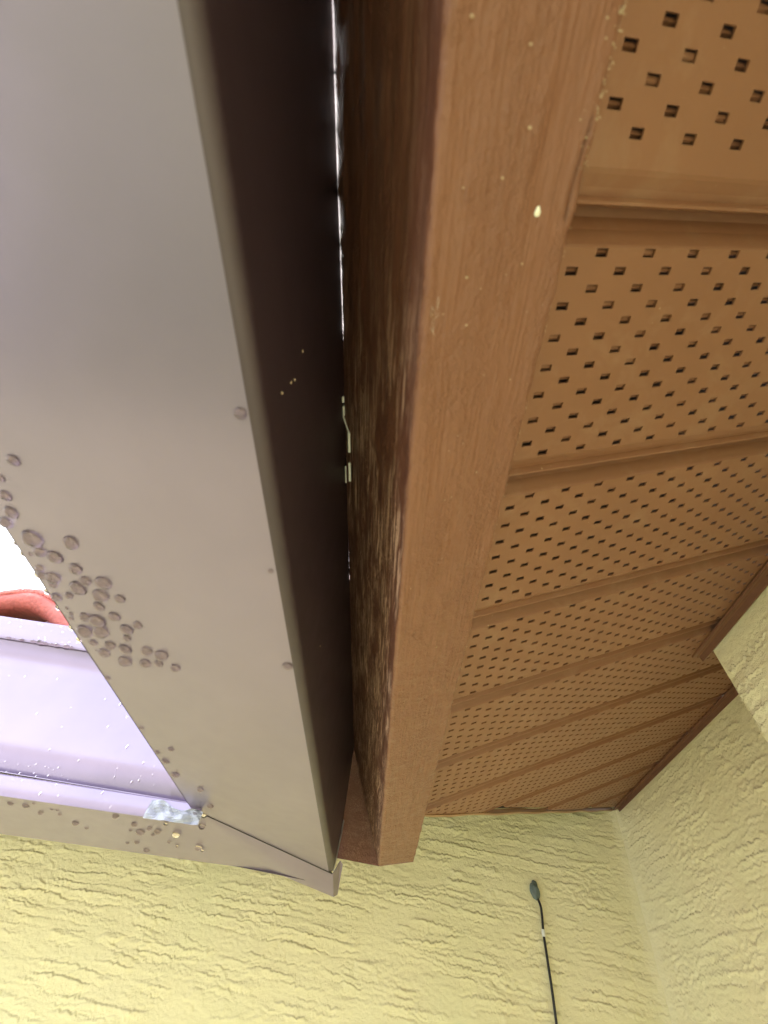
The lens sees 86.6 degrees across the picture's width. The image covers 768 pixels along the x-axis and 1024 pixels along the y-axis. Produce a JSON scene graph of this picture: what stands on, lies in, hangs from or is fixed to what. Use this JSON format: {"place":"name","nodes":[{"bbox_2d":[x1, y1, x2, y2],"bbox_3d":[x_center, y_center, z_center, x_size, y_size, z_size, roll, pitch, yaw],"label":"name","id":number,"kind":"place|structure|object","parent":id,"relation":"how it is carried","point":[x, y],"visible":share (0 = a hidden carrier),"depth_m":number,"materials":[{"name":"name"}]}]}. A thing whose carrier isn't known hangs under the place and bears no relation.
{"place":"outdoors","nodes":[
{"label":"outdoors","id":0,"kind":"place"},
{"bbox_2d":[0,526,44,590],"label":"sky","id":1,"kind":"structure","parent":0,"point":[15,571],"materials":[{"name":"white"}]},
{"bbox_2d":[0,616,342,896],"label":"box gutter","id":2,"kind":"object","parent":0,"point":[89,740],"visible":0.66,"depth_m":0.46,"materials":[{"name":"grey metal"}]},
{"bbox_2d":[0,588,68,625],"bbox_3d":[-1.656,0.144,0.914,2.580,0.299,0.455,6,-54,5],"label":"roof tile","id":3,"kind":"object","parent":2,"relation":"on","point":[31,604],"visible":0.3,"depth_m":0.61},
{"bbox_2d":[37,640,42,645],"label":"water drop","id":4,"kind":"object","parent":2,"relation":"attached to","point":[39,642],"visible":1,"depth_m":0.53,"materials":[{"name":"white"}]},
{"bbox_2d":[63,644,69,649],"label":"water drop","id":5,"kind":"object","parent":2,"relation":"attached to","point":[65,646],"visible":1,"depth_m":0.53,"materials":[{"name":"white"}]},
{"bbox_2d":[4,620,154,807],"bbox_3d":[-0.459,0.203,0.538,0.525,0.270,0.053,6,-54,5],"label":"droplet spatter","id":6,"kind":"object","parent":2,"relation":"on","point":[120,704],"visible":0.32,"depth_m":0.44,"materials":[{"name":"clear liquid"}]},
{"bbox_2d":[136,830,144,835],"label":"water drop","id":7,"kind":"object","parent":2,"relation":"attached to","point":[140,832],"visible":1,"depth_m":0.44,"materials":[{"name":"white"}]},
{"bbox_2d":[143,800,202,824],"bbox_3d":[-0.206,0.295,0.400,0.056,0.017,0.005,6,-54,5],"label":"film scrap","id":8,"kind":"object","parent":2,"relation":"attached to","point":[160,810],"visible":1,"depth_m":0.40,"materials":[{"name":"white plastic"}]},
{"bbox_2d":[172,833,179,837],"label":"water drop","id":9,"kind":"object","parent":2,"relation":"attached to","point":[175,835],"visible":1,"depth_m":0.44,"materials":[{"name":"white"}]},
{"bbox_2d":[198,824,204,829],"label":"water drop","id":10,"kind":"object","parent":2,"relation":"attached to","point":[201,827],"visible":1,"depth_m":0.42,"materials":[{"name":"white"}]},
{"bbox_2d":[332,0,625,866],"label":"fascia board","id":11,"kind":"object","parent":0,"point":[440,104],"visible":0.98,"depth_m":0.15,"materials":[{"name":"brown wood"}]},
{"bbox_2d":[337,751,408,865],"bbox_3d":[-2.941,0.068,0.824,6.038,0.122,0.104,6,-54,5],"label":"fascia board","id":12,"kind":"object","parent":11,"relation":"attached to","point":[356,843],"visible":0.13,"depth_m":0.51,"materials":[{"name":"brown wood"}]},
{"bbox_2d":[0,0,353,871],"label":"box gutter","id":13,"kind":"object","parent":12,"relation":"attached to","point":[170,280],"visible":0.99,"depth_m":0.15,"materials":[{"name":"grey metal"}]},
{"bbox_2d":[0,475,5,481],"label":"water drop","id":14,"kind":"object","parent":13,"relation":"attached to","point":[2,478],"visible":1,"depth_m":0.18,"materials":[{"name":"clear"}]},
{"bbox_2d":[0,490,11,500],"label":"water drop","id":15,"kind":"object","parent":13,"relation":"attached to","point":[5,496],"visible":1,"depth_m":0.18,"materials":[{"name":"clear liquid"}]},
{"bbox_2d":[0,517,13,528],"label":"water drop","id":16,"kind":"object","parent":13,"relation":"attached to","point":[6,523],"visible":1,"depth_m":0.19,"materials":[{"name":"clear liquid"}]},
{"bbox_2d":[3,506,18,518],"bbox_3d":[-0.173,0.001,0.188,0.007,0.003,0.008,2,-54,9],"label":"water drop","id":17,"kind":"object","parent":13,"relation":"attached to","point":[10,512],"visible":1,"depth_m":0.19,"materials":[{"name":"clear liquid"}]},
{"bbox_2d":[5,454,20,466],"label":"water drop","id":18,"kind":"object","parent":13,"relation":"attached to","point":[11,460],"visible":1,"depth_m":0.17,"materials":[{"name":"clear liquid"}]},
{"bbox_2d":[21,530,43,547],"bbox_3d":[-0.171,0.014,0.197,0.010,0.005,0.011,-20,-60,23],"label":"water drop","id":19,"kind":"object","parent":13,"relation":"attached to","point":[30,539],"visible":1,"depth_m":0.20,"materials":[{"name":"clear liquid"}]},
{"bbox_2d":[32,548,45,556],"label":"water drop","id":20,"kind":"object","parent":13,"relation":"attached to","point":[38,552],"visible":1,"depth_m":0.20,"materials":[{"name":"clear liquid"}]},
{"bbox_2d":[34,565,44,572],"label":"water drop","id":21,"kind":"object","parent":13,"relation":"attached to","point":[39,568],"visible":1,"depth_m":0.21,"materials":[{"name":"clear"}]},
{"bbox_2d":[37,572,44,579],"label":"water drop","id":22,"kind":"object","parent":13,"relation":"attached to","point":[40,576],"visible":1,"depth_m":0.21,"materials":[{"name":"clear"}]},
{"bbox_2d":[44,572,60,583],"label":"water drop","id":23,"kind":"object","parent":13,"relation":"attached to","point":[51,578],"visible":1,"depth_m":0.21,"materials":[{"name":"clear"}]},
{"bbox_2d":[48,583,57,587],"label":"water drop","id":24,"kind":"object","parent":13,"relation":"attached to","point":[52,585],"visible":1,"depth_m":0.21,"materials":[{"name":"clear"}]},
{"bbox_2d":[46,551,63,563],"bbox_3d":[-0.164,0.023,0.203,0.009,0.004,0.009,-22,-61,24],"label":"water drop","id":25,"kind":"object","parent":13,"relation":"attached to","point":[54,557],"visible":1,"depth_m":0.20,"materials":[{"name":"clear liquid"}]},
{"bbox_2d":[50,593,61,600],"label":"water drop","id":26,"kind":"object","parent":13,"relation":"attached to","point":[55,597],"visible":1,"depth_m":0.22,"materials":[{"name":"clear"}]},
{"bbox_2d":[64,592,72,599],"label":"water drop","id":27,"kind":"object","parent":13,"relation":"attached to","point":[67,595],"visible":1,"depth_m":0.22,"materials":[{"name":"clear"}]},
{"bbox_2d":[62,536,77,549],"bbox_3d":[-0.150,0.015,0.194,0.007,0.004,0.009,10,-53,3],"label":"water drop","id":28,"kind":"object","parent":13,"relation":"attached to","point":[69,543],"visible":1,"depth_m":0.19,"materials":[{"name":"clear liquid"}]},
{"bbox_2d":[68,564,82,574],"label":"water drop","id":29,"kind":"object","parent":13,"relation":"attached to","point":[74,569],"visible":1,"depth_m":0.20,"materials":[{"name":"clear"}]},
{"bbox_2d":[69,581,86,594],"bbox_3d":[-0.162,0.041,0.215,0.009,0.004,0.010,-12,-57,18],"label":"water drop","id":30,"kind":"object","parent":13,"relation":"attached to","point":[76,588],"visible":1,"depth_m":0.21,"materials":[{"name":"clear"}]},
{"bbox_2d":[79,613,88,621],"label":"water drop","id":31,"kind":"object","parent":13,"relation":"attached to","point":[83,617],"visible":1,"depth_m":0.23,"materials":[{"name":"clear"}]},
{"bbox_2d":[76,625,92,637],"bbox_3d":[-0.176,0.071,0.239,0.010,0.005,0.011,7,-53,5],"label":"water drop","id":32,"kind":"object","parent":13,"relation":"attached to","point":[84,632],"visible":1,"depth_m":0.24,"materials":[{"name":"white"}]},
{"bbox_2d":[79,577,91,585],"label":"water drop","id":33,"kind":"object","parent":13,"relation":"attached to","point":[84,581],"visible":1,"depth_m":0.21,"materials":[{"name":"clear"}]},
{"bbox_2d":[88,640,97,645],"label":"water drop","id":34,"kind":"object","parent":13,"relation":"attached to","point":[92,643],"visible":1,"depth_m":0.24,"materials":[{"name":"white"}]},
{"bbox_2d":[88,615,105,626],"bbox_3d":[-0.163,0.062,0.231,0.010,0.004,0.010,-8,-56,15],"label":"water drop","id":35,"kind":"object","parent":13,"relation":"attached to","point":[95,621],"visible":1,"depth_m":0.23,"materials":[{"name":"clear"}]},
{"bbox_2d":[93,602,104,610],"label":"water drop","id":36,"kind":"object","parent":13,"relation":"attached to","point":[97,606],"visible":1,"depth_m":0.22,"materials":[{"name":"clear"}]},
{"bbox_2d":[92,590,108,601],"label":"water drop","id":37,"kind":"object","parent":13,"relation":"attached to","point":[99,596],"visible":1,"depth_m":0.21,"materials":[{"name":"clear"}]},
{"bbox_2d":[92,626,108,637],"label":"water drop","id":38,"kind":"object","parent":13,"relation":"attached to","point":[99,632],"visible":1,"depth_m":0.23,"materials":[{"name":"white"}]},
{"bbox_2d":[94,577,111,589],"bbox_3d":[-0.145,0.037,0.209,0.009,0.004,0.009,18,-53,-3],"label":"water drop","id":39,"kind":"object","parent":13,"relation":"attached to","point":[103,583],"visible":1,"depth_m":0.21,"materials":[{"name":"clear"}]},
{"bbox_2d":[98,649,109,657],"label":"water drop","id":40,"kind":"object","parent":13,"relation":"attached to","point":[104,653],"visible":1,"depth_m":0.25,"materials":[{"name":"white"}]},
{"bbox_2d":[104,641,115,649],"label":"water drop","id":41,"kind":"object","parent":13,"relation":"attached to","point":[109,646],"visible":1,"depth_m":0.24,"materials":[{"name":"white"}]},
{"bbox_2d":[108,612,120,621],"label":"water drop","id":42,"kind":"object","parent":13,"relation":"attached to","point":[114,617],"visible":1,"depth_m":0.23,"materials":[{"name":"clear"}]},
{"bbox_2d":[114,595,125,602],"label":"water drop","id":43,"kind":"object","parent":13,"relation":"attached to","point":[119,599],"visible":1,"depth_m":0.21,"materials":[{"name":"clear"}]},
{"bbox_2d":[118,657,131,666],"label":"water drop","id":44,"kind":"object","parent":13,"relation":"attached to","point":[124,662],"visible":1,"depth_m":0.25,"materials":[{"name":"white"}]},
{"bbox_2d":[118,645,131,653],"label":"water drop","id":45,"kind":"object","parent":13,"relation":"attached to","point":[124,649],"visible":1,"depth_m":0.24,"materials":[{"name":"white"}]},
{"bbox_2d":[119,625,133,634],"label":"water drop","id":46,"kind":"object","parent":13,"relation":"attached to","point":[125,629],"visible":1,"depth_m":0.23,"materials":[{"name":"white"}]},
{"bbox_2d":[123,635,130,641],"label":"water drop","id":47,"kind":"object","parent":13,"relation":"attached to","point":[126,638],"visible":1,"depth_m":0.24,"materials":[{"name":"white"}]},
{"bbox_2d":[132,621,141,628],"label":"water drop","id":48,"kind":"object","parent":13,"relation":"attached to","point":[136,625],"visible":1,"depth_m":0.23,"materials":[{"name":"clear"}]},
{"bbox_2d":[139,659,150,667],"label":"water drop","id":49,"kind":"object","parent":13,"relation":"attached to","point":[143,663],"visible":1,"depth_m":0.25,"materials":[{"name":"white"}]},
{"bbox_2d":[140,647,152,655],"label":"water drop","id":50,"kind":"object","parent":13,"relation":"attached to","point":[144,651],"visible":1,"depth_m":0.24,"materials":[{"name":"white"}]},
{"bbox_2d":[154,660,162,666],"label":"water drop","id":51,"kind":"object","parent":13,"relation":"attached to","point":[158,663],"visible":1,"depth_m":0.25,"materials":[{"name":"white"}]},
{"bbox_2d":[154,651,167,660],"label":"water drop","id":52,"kind":"object","parent":13,"relation":"attached to","point":[160,655],"visible":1,"depth_m":0.24,"materials":[{"name":"white"}]},
{"bbox_2d":[161,759,169,763],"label":"water drop","id":53,"kind":"object","parent":13,"relation":"attached to","point":[164,761],"visible":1,"depth_m":0.34,"materials":[{"name":"white"}]},
{"bbox_2d":[170,665,180,672],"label":"water drop","id":54,"kind":"object","parent":13,"relation":"attached to","point":[175,668],"visible":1,"depth_m":0.25,"materials":[{"name":"white"}]},
{"bbox_2d":[171,772,179,777],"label":"water drop","id":55,"kind":"object","parent":13,"relation":"attached to","point":[175,775],"visible":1,"depth_m":0.35,"materials":[{"name":"white"}]},
{"bbox_2d":[234,407,246,420],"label":"water drop","id":56,"kind":"object","parent":13,"relation":"attached to","point":[240,413],"visible":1,"depth_m":0.14,"materials":[{"name":"clear liquid"}]},
{"bbox_2d":[282,663,292,669],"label":"water drop","id":57,"kind":"object","parent":13,"relation":"attached to","point":[287,666],"visible":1,"depth_m":0.23,"materials":[{"name":"white"}]},
{"bbox_2d":[406,1,626,837],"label":"pale specks","id":58,"kind":"object","parent":11,"relation":"attached to","point":[531,44],"visible":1,"depth_m":0.11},
{"bbox_2d":[534,206,540,216],"bbox_3d":[0.047,-0.092,0.124,0.002,0.001,0.003,6,-54,5],"label":"bird dropping","id":59,"kind":"object","parent":11,"relation":"attached to","point":[537,212],"visible":1,"depth_m":0.12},
{"bbox_2d":[424,0,767,816],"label":"perforated soffit","id":60,"kind":"structure","parent":11,"relation":"attached to","point":[624,582],"depth_m":0.24,"materials":[{"name":"brown plastic"}]},
{"label":"lawn","id":61,"kind":"structure","parent":0,"visible":0},
{"bbox_2d":[0,807,671,1023],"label":"stucco wall","id":62,"kind":"structure","parent":61,"relation":"on","point":[444,926],"depth_m":0.70,"materials":[{"name":"yellow paint"}]},
{"bbox_2d":[530,880,539,900],"bbox_3d":[0.278,0.698,0.752,0.018,0.029,0.012,6,-54,5],"label":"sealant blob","id":63,"kind":"object","parent":62,"relation":"attached to","point":[534,891],"visible":1,"depth_m":0.75,"materials":[{"name":"grey plastic"}]},
{"bbox_2d":[498,806,590,807],"bbox_3d":[-2.715,0.189,1.024,6.472,0.167,0.320,6,-54,5],"label":"eave boarding","id":64,"kind":"object","parent":62,"relation":"attached to","point":[522,807],"visible":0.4,"depth_m":0.62,"materials":[{"name":"brown wood"}]},
{"bbox_2d":[537,898,557,1023],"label":"cable","id":65,"kind":"object","parent":62,"relation":"attached to","point":[548,965],"visible":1,"depth_m":0.68,"materials":[{"name":"black rubber"}]},
{"bbox_2d":[614,694,767,1023],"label":"stucco wall","id":66,"kind":"structure","parent":61,"relation":"on","point":[692,816],"depth_m":0.60,"materials":[{"name":"yellow paint"}]},
{"bbox_2d":[713,586,767,742],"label":"stucco wall","id":67,"kind":"structure","parent":61,"relation":"on","point":[740,650],"depth_m":0.39,"materials":[{"name":"yellow paint"}]}
]}

